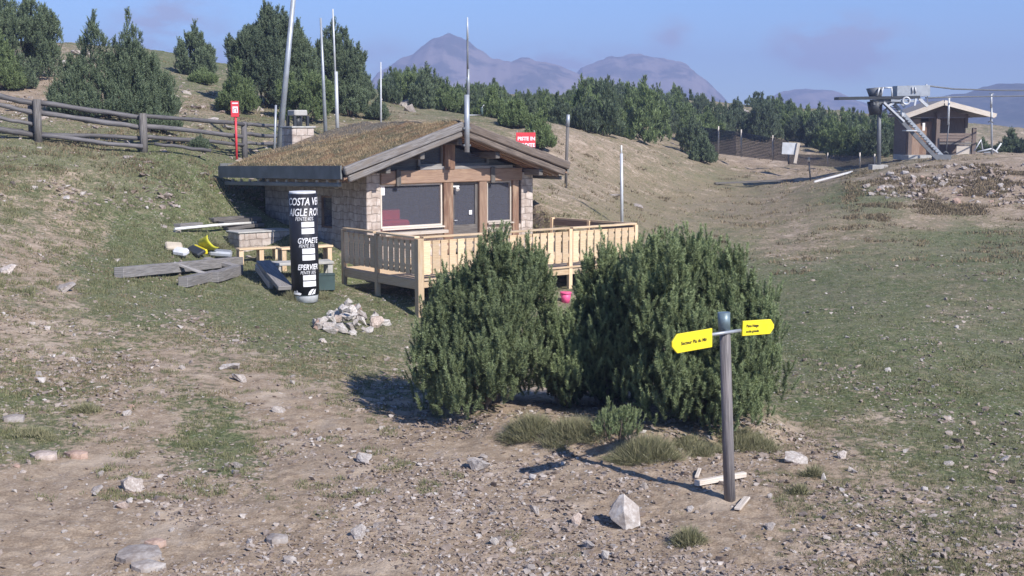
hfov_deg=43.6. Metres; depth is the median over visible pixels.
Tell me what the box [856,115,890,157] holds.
pine tree
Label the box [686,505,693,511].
stone
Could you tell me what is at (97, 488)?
stone
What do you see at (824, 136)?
pine tree
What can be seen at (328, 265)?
grey table
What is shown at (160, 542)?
slab stone
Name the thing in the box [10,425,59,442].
grass tussock
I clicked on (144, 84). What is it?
pine tree
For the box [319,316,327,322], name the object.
stone
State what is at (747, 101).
pine tree
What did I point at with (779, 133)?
pine tree
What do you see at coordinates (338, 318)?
stone
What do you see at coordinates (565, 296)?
pink bucket
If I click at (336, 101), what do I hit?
thin mast
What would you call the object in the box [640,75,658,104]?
pine tree
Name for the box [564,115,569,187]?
dark stake
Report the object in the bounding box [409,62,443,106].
pine tree
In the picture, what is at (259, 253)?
plank bench
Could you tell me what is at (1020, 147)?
pine tree
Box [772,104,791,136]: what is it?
pine tree
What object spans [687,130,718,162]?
pine tree
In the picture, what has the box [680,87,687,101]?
pine tree
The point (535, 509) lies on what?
stone
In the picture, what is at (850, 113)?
pine tree
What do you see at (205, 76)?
bush
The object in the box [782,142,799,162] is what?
white board
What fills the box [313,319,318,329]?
stone
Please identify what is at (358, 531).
stone
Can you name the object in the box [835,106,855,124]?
pine tree
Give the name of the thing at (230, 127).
stone
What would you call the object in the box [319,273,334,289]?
crate
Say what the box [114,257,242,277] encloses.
timber beam
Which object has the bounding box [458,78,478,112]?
pine tree
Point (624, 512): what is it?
boulder
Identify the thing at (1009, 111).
mountain
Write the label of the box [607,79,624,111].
pine tree
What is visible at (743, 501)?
plank
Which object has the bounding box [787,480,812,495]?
grass tussock
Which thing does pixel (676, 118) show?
pine tree
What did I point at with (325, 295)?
grass tussock
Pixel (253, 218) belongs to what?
timber beam
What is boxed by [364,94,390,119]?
pine tree
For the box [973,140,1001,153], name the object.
bent pipes
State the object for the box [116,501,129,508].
stone
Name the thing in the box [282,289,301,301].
grass tussock
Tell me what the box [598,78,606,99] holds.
pine tree
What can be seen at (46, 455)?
slab stone
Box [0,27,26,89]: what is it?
pine tree
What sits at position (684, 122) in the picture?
pine tree
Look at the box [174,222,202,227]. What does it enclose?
timber beam
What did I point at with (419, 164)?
gable window
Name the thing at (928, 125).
door
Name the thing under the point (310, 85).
pine tree
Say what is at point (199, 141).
bush
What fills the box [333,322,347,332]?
stone
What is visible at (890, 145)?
pine tree
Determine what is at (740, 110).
pine tree
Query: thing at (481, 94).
pine tree
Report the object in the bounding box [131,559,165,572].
slab stone
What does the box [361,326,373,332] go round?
stone
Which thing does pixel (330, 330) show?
stone
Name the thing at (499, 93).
pine tree
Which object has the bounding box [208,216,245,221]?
timber beam
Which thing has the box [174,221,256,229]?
white pipe
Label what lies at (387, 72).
pine tree
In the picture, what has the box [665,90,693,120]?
pine tree
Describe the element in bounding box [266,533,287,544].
slab stone
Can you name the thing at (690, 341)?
signpost
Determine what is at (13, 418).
slab stone
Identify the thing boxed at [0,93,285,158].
log fence
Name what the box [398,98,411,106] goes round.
stone
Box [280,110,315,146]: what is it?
chimney
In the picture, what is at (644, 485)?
stone
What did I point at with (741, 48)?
sky
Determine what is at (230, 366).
stone
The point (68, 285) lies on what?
stone
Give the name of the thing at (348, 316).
stone
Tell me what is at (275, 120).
steel stake
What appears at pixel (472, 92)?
pine tree
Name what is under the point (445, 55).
mountain
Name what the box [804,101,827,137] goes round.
pine tree
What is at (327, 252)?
plank bench
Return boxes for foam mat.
[187,245,205,256]
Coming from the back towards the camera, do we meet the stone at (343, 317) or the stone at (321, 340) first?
the stone at (343, 317)
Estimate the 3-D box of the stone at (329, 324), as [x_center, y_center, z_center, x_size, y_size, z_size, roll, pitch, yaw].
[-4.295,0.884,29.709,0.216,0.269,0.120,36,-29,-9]
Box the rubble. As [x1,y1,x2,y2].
[880,163,1023,207]
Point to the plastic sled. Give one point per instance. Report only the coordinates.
(204, 242)
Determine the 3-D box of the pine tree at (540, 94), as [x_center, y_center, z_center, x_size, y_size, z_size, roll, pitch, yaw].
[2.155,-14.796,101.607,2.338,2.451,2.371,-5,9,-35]
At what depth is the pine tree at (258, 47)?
61.05 m
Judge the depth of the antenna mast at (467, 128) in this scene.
40.01 m
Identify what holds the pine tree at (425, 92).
on the ground at (184, 547)
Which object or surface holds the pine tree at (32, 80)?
on the ground at (184, 547)
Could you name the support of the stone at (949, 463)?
on the ground at (184, 547)
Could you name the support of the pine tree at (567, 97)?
on the ground at (184, 547)
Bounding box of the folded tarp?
[209,249,231,257]
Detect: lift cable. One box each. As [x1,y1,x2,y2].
[925,95,1023,98]
[930,85,1023,90]
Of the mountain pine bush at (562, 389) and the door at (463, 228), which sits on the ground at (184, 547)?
the mountain pine bush at (562, 389)
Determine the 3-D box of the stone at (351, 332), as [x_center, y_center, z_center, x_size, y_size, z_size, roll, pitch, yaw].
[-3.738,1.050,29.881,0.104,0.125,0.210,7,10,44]
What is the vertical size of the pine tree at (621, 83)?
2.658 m
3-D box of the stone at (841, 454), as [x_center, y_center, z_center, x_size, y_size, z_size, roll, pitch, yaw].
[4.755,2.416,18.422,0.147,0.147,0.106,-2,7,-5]
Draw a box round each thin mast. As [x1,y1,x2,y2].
[320,18,326,131]
[332,9,338,128]
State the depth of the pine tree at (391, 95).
77.04 m
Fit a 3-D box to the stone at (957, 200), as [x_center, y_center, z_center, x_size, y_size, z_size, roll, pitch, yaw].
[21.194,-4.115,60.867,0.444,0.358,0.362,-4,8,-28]
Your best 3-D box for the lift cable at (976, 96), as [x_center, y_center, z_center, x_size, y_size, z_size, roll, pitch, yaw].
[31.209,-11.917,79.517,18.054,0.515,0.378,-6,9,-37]
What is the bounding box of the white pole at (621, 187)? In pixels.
[620,145,622,221]
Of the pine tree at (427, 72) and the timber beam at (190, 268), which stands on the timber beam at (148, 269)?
the timber beam at (190, 268)
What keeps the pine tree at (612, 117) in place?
on the ground at (184, 547)
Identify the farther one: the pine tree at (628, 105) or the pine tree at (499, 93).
the pine tree at (628, 105)
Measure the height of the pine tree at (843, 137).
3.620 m
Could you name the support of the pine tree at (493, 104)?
on the ground at (184, 547)
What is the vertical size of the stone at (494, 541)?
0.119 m
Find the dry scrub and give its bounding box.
[0,58,1023,575]
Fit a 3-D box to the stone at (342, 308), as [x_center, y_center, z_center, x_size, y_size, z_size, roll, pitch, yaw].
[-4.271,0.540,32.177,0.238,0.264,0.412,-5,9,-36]
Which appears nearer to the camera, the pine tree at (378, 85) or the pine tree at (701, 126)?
the pine tree at (701, 126)
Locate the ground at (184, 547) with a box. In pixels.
[0,41,1023,575]
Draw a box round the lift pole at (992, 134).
[990,108,992,154]
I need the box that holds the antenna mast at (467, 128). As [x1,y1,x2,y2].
[461,17,483,151]
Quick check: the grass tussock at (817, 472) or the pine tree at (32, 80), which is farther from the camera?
the pine tree at (32, 80)
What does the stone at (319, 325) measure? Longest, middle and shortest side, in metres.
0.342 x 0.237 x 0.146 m
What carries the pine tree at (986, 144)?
on the ground at (184, 547)
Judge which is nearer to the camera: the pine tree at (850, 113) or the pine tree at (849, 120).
the pine tree at (849, 120)
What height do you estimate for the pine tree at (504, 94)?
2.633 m
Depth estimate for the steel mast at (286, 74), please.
49.28 m
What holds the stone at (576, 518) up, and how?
on the ground at (184, 547)
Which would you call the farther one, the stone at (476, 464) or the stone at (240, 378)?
the stone at (240, 378)
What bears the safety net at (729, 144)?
on the ground at (184, 547)
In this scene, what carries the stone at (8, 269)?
on the ground at (184, 547)
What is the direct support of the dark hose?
on the ground at (184, 547)
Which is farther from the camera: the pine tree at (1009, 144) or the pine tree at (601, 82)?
the pine tree at (601, 82)
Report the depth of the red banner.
49.66 m
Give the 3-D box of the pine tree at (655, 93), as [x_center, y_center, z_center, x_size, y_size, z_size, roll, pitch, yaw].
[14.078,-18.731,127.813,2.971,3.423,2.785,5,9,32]
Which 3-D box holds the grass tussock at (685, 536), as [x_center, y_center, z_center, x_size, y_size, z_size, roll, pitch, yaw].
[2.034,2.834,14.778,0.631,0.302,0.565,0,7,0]
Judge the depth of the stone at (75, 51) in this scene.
72.75 m
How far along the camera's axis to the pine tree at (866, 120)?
97.98 m
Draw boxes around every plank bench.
[235,246,279,263]
[276,244,332,270]
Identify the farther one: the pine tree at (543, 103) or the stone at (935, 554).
the pine tree at (543, 103)
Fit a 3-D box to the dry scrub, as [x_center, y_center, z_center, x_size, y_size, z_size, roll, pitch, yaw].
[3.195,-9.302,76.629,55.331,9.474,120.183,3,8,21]
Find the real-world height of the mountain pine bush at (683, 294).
3.276 m
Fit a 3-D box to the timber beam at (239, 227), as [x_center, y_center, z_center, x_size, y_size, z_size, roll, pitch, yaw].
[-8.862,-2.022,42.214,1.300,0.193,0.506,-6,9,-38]
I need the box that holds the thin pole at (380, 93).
[380,62,381,121]
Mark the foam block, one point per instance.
(171, 245)
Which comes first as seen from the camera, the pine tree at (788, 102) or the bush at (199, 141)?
the bush at (199, 141)
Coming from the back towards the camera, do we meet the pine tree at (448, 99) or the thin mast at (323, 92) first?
the pine tree at (448, 99)
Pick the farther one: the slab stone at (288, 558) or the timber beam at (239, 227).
the timber beam at (239, 227)
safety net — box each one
[696,126,788,160]
[788,153,875,167]
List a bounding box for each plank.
[694,471,746,485]
[695,468,700,477]
[734,496,749,509]
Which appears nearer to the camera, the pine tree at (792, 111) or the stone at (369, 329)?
the stone at (369, 329)
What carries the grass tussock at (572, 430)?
on the ground at (184, 547)
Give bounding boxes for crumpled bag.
[173,247,188,256]
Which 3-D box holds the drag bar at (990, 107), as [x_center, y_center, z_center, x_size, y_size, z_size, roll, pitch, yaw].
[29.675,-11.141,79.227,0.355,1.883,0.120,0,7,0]
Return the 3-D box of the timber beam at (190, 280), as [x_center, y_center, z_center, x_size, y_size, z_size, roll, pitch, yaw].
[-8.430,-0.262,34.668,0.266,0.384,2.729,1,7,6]
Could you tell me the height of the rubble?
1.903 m
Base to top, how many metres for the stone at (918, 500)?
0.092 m
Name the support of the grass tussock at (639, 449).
on the ground at (184, 547)
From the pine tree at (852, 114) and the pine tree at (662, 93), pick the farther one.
the pine tree at (662, 93)
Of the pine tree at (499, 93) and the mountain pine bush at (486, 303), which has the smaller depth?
the mountain pine bush at (486, 303)
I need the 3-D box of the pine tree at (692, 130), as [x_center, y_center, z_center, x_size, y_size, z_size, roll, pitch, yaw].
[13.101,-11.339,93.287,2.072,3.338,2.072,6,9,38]
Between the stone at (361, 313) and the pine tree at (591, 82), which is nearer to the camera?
the stone at (361, 313)
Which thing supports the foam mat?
on the ground at (184, 547)
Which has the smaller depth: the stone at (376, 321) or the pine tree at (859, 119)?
the stone at (376, 321)
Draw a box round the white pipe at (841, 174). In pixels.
[814,171,852,182]
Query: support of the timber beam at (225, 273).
on the ground at (184, 547)
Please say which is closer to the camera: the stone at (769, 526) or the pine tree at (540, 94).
the stone at (769, 526)
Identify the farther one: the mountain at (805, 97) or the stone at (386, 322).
the mountain at (805, 97)
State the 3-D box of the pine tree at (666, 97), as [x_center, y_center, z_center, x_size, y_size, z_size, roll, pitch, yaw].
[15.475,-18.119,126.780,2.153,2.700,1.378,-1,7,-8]
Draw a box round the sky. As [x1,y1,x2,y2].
[4,0,1023,107]
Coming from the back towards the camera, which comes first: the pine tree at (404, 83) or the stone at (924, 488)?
the pine tree at (404, 83)
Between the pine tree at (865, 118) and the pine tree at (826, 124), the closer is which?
the pine tree at (826, 124)
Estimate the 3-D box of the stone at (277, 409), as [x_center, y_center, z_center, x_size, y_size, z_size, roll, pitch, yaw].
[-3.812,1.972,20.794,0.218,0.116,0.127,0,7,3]
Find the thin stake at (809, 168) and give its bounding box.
[808,157,810,180]
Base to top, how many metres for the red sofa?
1.460 m
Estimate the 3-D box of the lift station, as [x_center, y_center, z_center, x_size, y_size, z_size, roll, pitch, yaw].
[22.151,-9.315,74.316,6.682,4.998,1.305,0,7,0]
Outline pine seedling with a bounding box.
[590,395,646,443]
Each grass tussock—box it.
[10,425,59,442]
[65,400,104,414]
[202,234,233,249]
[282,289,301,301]
[318,288,332,299]
[493,410,554,446]
[532,412,615,451]
[593,427,695,466]
[666,520,710,548]
[671,432,722,457]
[713,425,784,453]
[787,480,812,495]
[796,462,830,478]
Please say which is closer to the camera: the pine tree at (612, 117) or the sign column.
the sign column
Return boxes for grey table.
[272,259,333,272]
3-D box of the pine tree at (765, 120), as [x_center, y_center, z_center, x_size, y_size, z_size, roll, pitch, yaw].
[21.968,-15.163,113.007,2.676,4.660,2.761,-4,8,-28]
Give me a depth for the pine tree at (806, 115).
120.36 m
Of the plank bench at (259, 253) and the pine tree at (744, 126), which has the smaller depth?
the plank bench at (259, 253)
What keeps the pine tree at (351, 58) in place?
on the ground at (184, 547)
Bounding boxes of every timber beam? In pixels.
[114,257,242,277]
[173,262,205,272]
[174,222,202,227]
[178,270,213,287]
[203,257,237,266]
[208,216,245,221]
[210,265,242,282]
[217,216,261,226]
[223,222,263,229]
[255,264,272,288]
[256,260,291,290]
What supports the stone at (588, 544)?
on the ground at (184, 547)
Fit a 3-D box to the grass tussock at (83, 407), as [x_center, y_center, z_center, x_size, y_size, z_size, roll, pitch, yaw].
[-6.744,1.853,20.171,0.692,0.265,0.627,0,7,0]
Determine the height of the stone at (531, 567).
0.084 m
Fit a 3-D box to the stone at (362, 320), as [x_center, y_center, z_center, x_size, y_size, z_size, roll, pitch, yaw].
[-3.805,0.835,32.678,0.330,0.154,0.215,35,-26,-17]
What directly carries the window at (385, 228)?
in the mountain hut
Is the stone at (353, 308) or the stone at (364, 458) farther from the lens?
the stone at (353, 308)
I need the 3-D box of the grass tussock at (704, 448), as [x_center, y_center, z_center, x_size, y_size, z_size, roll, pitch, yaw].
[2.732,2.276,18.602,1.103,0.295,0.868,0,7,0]
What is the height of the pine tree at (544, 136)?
2.207 m
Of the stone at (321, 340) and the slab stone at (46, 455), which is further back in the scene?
the stone at (321, 340)
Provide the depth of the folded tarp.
39.34 m
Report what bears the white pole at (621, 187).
on the ground at (184, 547)
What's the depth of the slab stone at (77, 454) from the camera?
17.67 m
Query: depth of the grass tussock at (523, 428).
19.02 m
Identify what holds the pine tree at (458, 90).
on the ground at (184, 547)
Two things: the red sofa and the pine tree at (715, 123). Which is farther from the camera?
the pine tree at (715, 123)
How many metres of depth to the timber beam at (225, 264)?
37.38 m
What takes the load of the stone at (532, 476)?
on the ground at (184, 547)
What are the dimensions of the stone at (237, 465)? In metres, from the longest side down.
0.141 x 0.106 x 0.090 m
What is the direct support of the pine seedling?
on the ground at (184, 547)
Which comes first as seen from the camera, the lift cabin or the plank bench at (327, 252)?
the plank bench at (327, 252)
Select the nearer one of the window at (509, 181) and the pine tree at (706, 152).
the window at (509, 181)
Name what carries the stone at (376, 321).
on the ground at (184, 547)
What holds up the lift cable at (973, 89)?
attached to the lift station
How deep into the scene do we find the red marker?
48.49 m
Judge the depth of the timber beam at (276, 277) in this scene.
35.80 m
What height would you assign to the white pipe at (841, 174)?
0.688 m
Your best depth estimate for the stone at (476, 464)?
17.72 m
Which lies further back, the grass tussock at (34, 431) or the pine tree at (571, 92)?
the pine tree at (571, 92)
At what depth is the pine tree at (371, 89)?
72.90 m
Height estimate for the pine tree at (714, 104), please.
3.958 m
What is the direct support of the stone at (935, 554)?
on the ground at (184, 547)
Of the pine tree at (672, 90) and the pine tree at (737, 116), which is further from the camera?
the pine tree at (672, 90)
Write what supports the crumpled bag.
on the ground at (184, 547)
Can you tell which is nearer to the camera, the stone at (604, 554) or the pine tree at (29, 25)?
the stone at (604, 554)
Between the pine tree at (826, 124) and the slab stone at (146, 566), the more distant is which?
the pine tree at (826, 124)
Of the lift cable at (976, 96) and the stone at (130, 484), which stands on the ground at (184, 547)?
the stone at (130, 484)
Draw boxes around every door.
[453,181,477,251]
[919,122,931,154]
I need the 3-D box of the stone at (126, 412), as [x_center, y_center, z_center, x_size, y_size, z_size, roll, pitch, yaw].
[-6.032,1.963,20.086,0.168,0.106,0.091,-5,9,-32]
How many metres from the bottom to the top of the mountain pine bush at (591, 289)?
3.192 m
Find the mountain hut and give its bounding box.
[218,118,570,281]
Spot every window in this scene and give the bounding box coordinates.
[321,196,331,227]
[380,183,444,230]
[417,145,442,166]
[455,158,488,165]
[487,180,513,224]
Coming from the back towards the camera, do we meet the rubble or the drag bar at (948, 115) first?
the drag bar at (948, 115)
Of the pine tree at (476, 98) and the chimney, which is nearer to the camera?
the chimney
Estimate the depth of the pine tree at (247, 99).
58.02 m
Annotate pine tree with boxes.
[0,0,64,77]
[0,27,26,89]
[14,51,38,88]
[43,6,184,117]
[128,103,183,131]
[173,19,218,73]
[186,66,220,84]
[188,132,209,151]
[213,56,261,113]
[222,0,301,105]
[274,61,334,122]
[275,17,320,109]
[313,15,370,108]
[329,73,371,115]
[363,70,376,99]
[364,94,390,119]
[376,71,385,91]
[377,69,400,93]
[378,66,402,103]
[382,69,389,82]
[395,67,416,84]
[395,68,416,99]
[406,69,436,108]
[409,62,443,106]
[427,81,440,108]
[432,76,463,112]
[453,81,463,113]
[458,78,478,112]
[462,84,479,113]
[469,85,484,114]
[470,84,507,117]
[471,84,486,101]
[476,82,488,95]
[486,80,509,99]
[491,77,504,100]
[497,86,507,104]
[497,92,533,127]
[521,89,537,115]
[523,108,557,149]
[534,88,555,118]
[537,86,546,98]
[546,91,571,124]
[556,73,601,123]
[562,79,603,126]
[565,85,575,99]
[565,90,571,101]
[569,78,602,104]
[570,80,602,132]
[572,85,611,129]
[589,77,607,92]
[590,80,613,104]
[593,77,625,136]
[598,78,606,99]
[604,74,618,95]
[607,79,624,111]
[612,82,621,94]
[613,78,673,143]
[614,78,624,94]
[615,80,644,127]
[622,90,663,137]
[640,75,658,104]
[650,83,662,106]
[656,82,665,98]
[659,92,669,107]
[659,100,680,133]
[665,82,683,102]
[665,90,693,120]
[674,108,711,140]
[678,111,704,153]
[678,117,710,146]
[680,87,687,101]
[683,89,700,114]
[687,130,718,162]
[691,92,702,109]
[693,92,709,113]
[698,106,725,144]
[703,95,729,141]
[717,101,722,111]
[718,101,736,130]
[720,98,745,131]
[726,98,744,126]
[736,96,743,109]
[739,91,759,125]
[740,91,769,133]
[744,95,754,106]
[747,92,776,141]
[769,93,786,112]
[769,102,784,138]
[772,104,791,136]
[779,98,802,127]
[782,102,801,129]
[783,112,805,141]
[792,105,810,137]
[802,105,836,146]
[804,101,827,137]
[810,105,838,148]
[816,122,846,150]
[824,113,860,157]
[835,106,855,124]
[835,115,858,149]
[836,107,859,127]
[849,106,861,127]
[852,115,893,144]
[854,119,875,157]
[856,110,869,126]
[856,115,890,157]
[857,110,863,124]
[867,111,893,135]
[882,112,893,154]
[976,136,994,152]
[993,127,1019,152]
[1016,131,1023,152]
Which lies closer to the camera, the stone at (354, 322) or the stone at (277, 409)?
the stone at (277, 409)
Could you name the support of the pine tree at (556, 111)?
on the ground at (184, 547)
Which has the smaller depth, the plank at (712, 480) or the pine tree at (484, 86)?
the plank at (712, 480)
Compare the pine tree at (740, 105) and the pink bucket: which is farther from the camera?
the pine tree at (740, 105)
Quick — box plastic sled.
[198,235,218,251]
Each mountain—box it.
[371,33,592,94]
[577,54,727,102]
[762,89,884,113]
[886,83,1023,127]
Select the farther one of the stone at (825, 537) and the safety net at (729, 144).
the safety net at (729, 144)
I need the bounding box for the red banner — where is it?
[516,130,535,147]
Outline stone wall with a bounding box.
[226,228,288,251]
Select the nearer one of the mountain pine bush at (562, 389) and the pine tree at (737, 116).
the mountain pine bush at (562, 389)
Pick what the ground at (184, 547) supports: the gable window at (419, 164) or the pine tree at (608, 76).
the pine tree at (608, 76)
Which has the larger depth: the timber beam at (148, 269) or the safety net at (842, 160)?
the safety net at (842, 160)
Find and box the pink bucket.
[560,291,571,302]
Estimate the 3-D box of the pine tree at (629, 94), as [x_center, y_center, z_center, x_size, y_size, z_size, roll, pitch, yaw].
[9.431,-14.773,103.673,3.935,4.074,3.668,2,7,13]
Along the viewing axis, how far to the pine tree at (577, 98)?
81.45 m
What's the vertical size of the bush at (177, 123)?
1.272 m
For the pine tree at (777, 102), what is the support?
on the ground at (184, 547)
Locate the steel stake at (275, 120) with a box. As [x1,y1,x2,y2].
[273,105,276,148]
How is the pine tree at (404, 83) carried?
on the ground at (184, 547)
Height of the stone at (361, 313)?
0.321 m
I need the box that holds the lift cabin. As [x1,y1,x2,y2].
[888,100,996,159]
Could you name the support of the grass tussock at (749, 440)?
on the ground at (184, 547)
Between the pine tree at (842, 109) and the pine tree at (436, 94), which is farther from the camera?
the pine tree at (842, 109)
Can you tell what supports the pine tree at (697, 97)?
on the ground at (184, 547)
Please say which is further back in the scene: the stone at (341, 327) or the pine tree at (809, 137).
the pine tree at (809, 137)
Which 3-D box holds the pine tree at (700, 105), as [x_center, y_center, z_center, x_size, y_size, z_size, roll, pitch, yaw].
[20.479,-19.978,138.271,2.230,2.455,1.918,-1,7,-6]
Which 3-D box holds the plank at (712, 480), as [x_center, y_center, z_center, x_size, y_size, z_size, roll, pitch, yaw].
[2.769,2.531,16.985,0.873,0.083,0.073,-5,9,-33]
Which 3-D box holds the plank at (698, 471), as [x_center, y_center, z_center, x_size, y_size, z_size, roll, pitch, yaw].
[2.521,2.504,17.343,0.052,0.034,0.417,2,7,14]
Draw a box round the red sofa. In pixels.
[382,208,409,230]
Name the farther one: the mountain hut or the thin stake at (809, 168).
the thin stake at (809, 168)
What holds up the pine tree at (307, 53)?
on the ground at (184, 547)
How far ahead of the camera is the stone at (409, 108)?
71.90 m
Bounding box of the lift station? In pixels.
[834,84,950,169]
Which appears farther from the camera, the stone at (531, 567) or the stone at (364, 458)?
the stone at (364, 458)
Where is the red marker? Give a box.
[230,101,238,159]
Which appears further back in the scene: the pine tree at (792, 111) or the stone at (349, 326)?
the pine tree at (792, 111)
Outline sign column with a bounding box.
[288,191,318,302]
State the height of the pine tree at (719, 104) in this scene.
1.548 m
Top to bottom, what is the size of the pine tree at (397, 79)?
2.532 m
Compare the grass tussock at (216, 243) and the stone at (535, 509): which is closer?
the stone at (535, 509)
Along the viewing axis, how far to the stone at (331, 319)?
30.95 m
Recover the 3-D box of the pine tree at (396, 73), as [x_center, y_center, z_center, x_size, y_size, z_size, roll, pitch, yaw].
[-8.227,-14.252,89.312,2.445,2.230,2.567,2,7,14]
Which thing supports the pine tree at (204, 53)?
on the ground at (184, 547)
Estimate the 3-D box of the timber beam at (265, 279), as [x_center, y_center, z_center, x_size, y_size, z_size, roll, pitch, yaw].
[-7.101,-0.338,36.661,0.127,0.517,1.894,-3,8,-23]
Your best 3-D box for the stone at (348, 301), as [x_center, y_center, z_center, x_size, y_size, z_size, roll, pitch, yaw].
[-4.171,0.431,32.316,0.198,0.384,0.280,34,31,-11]
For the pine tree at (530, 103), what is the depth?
77.75 m
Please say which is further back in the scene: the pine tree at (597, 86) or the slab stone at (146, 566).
the pine tree at (597, 86)
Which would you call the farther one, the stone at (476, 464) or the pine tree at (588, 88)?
the pine tree at (588, 88)
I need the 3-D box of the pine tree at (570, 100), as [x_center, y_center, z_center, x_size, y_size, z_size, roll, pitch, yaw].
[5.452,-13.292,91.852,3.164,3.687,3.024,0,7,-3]
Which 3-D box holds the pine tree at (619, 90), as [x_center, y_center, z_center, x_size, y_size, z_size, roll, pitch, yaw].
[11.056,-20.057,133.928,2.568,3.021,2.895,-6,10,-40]
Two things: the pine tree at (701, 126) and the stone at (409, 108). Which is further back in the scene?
the pine tree at (701, 126)
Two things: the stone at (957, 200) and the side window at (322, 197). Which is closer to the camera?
the side window at (322, 197)
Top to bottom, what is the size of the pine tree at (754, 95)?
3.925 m
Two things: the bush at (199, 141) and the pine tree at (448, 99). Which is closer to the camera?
the bush at (199, 141)
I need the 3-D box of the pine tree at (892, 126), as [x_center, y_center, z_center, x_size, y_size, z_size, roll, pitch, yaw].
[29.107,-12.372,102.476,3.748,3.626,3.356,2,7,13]
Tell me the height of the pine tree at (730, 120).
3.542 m
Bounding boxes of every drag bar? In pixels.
[943,96,949,153]
[988,93,993,122]
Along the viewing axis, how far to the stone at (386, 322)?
33.27 m
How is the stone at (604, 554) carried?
on the ground at (184, 547)
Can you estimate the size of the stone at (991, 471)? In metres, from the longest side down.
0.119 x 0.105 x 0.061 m
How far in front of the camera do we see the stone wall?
41.08 m
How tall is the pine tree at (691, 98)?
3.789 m
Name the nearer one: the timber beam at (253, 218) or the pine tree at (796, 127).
the timber beam at (253, 218)
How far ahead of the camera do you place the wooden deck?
36.78 m
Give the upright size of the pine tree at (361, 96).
2.488 m
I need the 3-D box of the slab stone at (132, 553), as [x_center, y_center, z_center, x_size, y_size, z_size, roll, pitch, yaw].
[-4.098,2.982,14.169,0.532,0.195,0.529,0,10,0]
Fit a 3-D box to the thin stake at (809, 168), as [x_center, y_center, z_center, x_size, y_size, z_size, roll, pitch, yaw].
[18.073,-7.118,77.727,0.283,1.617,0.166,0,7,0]
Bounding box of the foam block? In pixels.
[165,242,182,249]
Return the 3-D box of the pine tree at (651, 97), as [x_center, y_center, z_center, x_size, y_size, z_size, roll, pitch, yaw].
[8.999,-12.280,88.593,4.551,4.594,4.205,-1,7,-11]
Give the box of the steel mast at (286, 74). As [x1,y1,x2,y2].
[276,0,295,147]
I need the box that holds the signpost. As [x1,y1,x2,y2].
[671,311,773,501]
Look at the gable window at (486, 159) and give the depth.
41.87 m
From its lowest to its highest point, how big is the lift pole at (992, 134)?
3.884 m
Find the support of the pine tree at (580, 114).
on the ground at (184, 547)
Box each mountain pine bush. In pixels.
[398,220,559,419]
[535,298,600,408]
[555,224,655,406]
[606,220,801,435]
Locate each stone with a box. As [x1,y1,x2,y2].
[0,264,15,273]
[2,414,24,422]
[29,450,56,459]
[56,282,75,291]
[64,450,87,458]
[70,50,80,54]
[91,485,102,492]
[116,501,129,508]
[116,544,161,562]
[120,476,144,491]
[122,410,131,415]
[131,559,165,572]
[144,538,165,547]
[218,363,239,369]
[222,126,234,129]
[232,373,246,382]
[233,462,242,468]
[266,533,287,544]
[271,406,283,412]
[283,555,296,562]
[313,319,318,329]
[316,322,325,329]
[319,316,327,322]
[319,338,326,342]
[322,321,333,326]
[322,326,336,333]
[326,316,335,322]
[333,315,341,323]
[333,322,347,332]
[338,304,348,313]
[340,312,347,321]
[344,298,351,306]
[344,312,357,320]
[346,323,354,329]
[348,330,356,334]
[349,305,357,312]
[350,524,366,539]
[351,319,357,326]
[356,309,366,319]
[356,452,371,463]
[358,316,366,325]
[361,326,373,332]
[370,316,384,327]
[382,319,391,325]
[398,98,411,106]
[404,104,415,112]
[466,457,489,470]
[489,537,498,544]
[524,564,535,570]
[529,474,535,479]
[530,505,538,514]
[571,512,581,524]
[583,540,594,548]
[601,550,608,559]
[641,482,647,489]
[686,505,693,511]
[765,522,775,530]
[784,451,807,463]
[823,535,831,540]
[837,450,846,458]
[912,497,923,503]
[920,486,928,490]
[932,552,940,556]
[944,461,953,465]
[952,198,960,203]
[989,469,997,474]
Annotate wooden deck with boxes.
[341,217,637,317]
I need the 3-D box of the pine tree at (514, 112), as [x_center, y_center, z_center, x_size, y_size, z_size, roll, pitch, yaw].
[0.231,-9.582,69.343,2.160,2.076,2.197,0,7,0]
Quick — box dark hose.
[714,179,793,183]
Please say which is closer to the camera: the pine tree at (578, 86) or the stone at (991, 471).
the stone at (991, 471)
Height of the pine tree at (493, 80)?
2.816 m
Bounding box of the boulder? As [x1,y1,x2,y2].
[609,494,639,529]
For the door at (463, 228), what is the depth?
42.04 m
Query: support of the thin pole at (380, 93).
on the ground at (184, 547)
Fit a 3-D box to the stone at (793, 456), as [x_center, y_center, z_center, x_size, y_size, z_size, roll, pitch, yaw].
[3.986,2.392,17.956,0.326,0.158,0.235,4,12,11]

